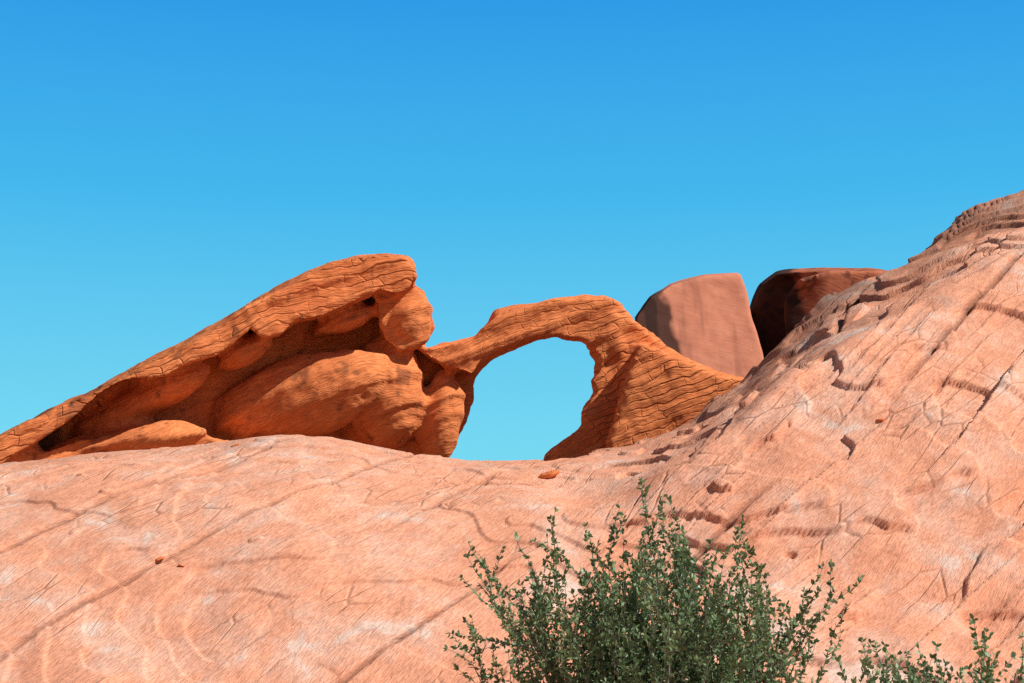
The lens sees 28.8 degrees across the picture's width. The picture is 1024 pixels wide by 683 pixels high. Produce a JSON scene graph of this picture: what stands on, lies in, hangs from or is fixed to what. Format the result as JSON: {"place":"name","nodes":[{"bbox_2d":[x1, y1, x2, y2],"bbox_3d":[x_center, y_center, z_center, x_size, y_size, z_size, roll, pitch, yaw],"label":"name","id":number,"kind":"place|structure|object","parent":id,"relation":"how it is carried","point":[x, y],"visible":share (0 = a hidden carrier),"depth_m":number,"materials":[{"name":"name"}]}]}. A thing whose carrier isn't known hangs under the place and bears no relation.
{"place":"outdoors","nodes":[
{"label":"outdoors","id":0,"kind":"place"},
{"bbox_2d":[0,0,1023,460],"label":"sky","id":1,"kind":"structure","parent":0,"point":[166,166],"materials":[{"name":"blue"}]},
{"label":"ground","id":2,"kind":"structure","parent":0,"visible":0},
{"bbox_2d":[0,190,1023,682],"bbox_3d":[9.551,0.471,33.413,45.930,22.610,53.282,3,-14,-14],"label":"slope rock","id":3,"kind":"object","parent":2,"relation":"on","point":[314,560],"visible":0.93,"depth_m":33.79,"materials":[{"name":"stone"}]},
{"bbox_2d":[0,253,743,463],"bbox_3d":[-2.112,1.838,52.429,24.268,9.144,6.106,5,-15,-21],"label":"arch rock","id":4,"kind":"object","parent":3,"relation":"on","point":[338,349],"visible":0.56,"depth_m":50.32,"materials":[{"name":"orange stone"}]},
{"bbox_2d":[155,418,883,565],"bbox_3d":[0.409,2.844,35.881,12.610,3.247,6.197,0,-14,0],"label":"loose stones","id":5,"kind":"object","parent":3,"relation":"on","point":[549,474],"visible":1,"depth_m":37.70,"materials":[{"name":"orange stone"}]},
{"bbox_2d":[443,476,863,682],"bbox_3d":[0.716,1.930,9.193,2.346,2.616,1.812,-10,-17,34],"label":"creosote bush","id":6,"kind":"object","parent":3,"relation":"on","point":[642,650],"visible":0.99,"depth_m":9.19,"materials":[{"name":"green plant"}]},
{"bbox_2d":[635,273,763,377],"bbox_3d":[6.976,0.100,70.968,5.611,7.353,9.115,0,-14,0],"label":"boulder","id":7,"kind":"object","parent":3,"relation":"on","point":[705,319],"visible":0.49,"depth_m":67.79,"materials":[{"name":"stone"}]},
{"bbox_2d":[750,267,886,357],"bbox_3d":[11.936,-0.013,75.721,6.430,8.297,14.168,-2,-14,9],"label":"boulder","id":8,"kind":"object","parent":3,"relation":"on","point":[784,302],"visible":0.32,"depth_m":72.26,"materials":[{"name":"brown stone"}]},
{"bbox_2d":[835,613,1023,682],"bbox_3d":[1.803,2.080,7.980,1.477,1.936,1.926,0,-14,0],"label":"creosote bush","id":9,"kind":"object","parent":3,"relation":"on","point":[913,677],"visible":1,"depth_m":8.17,"materials":[{"name":"green plant"}]}
]}

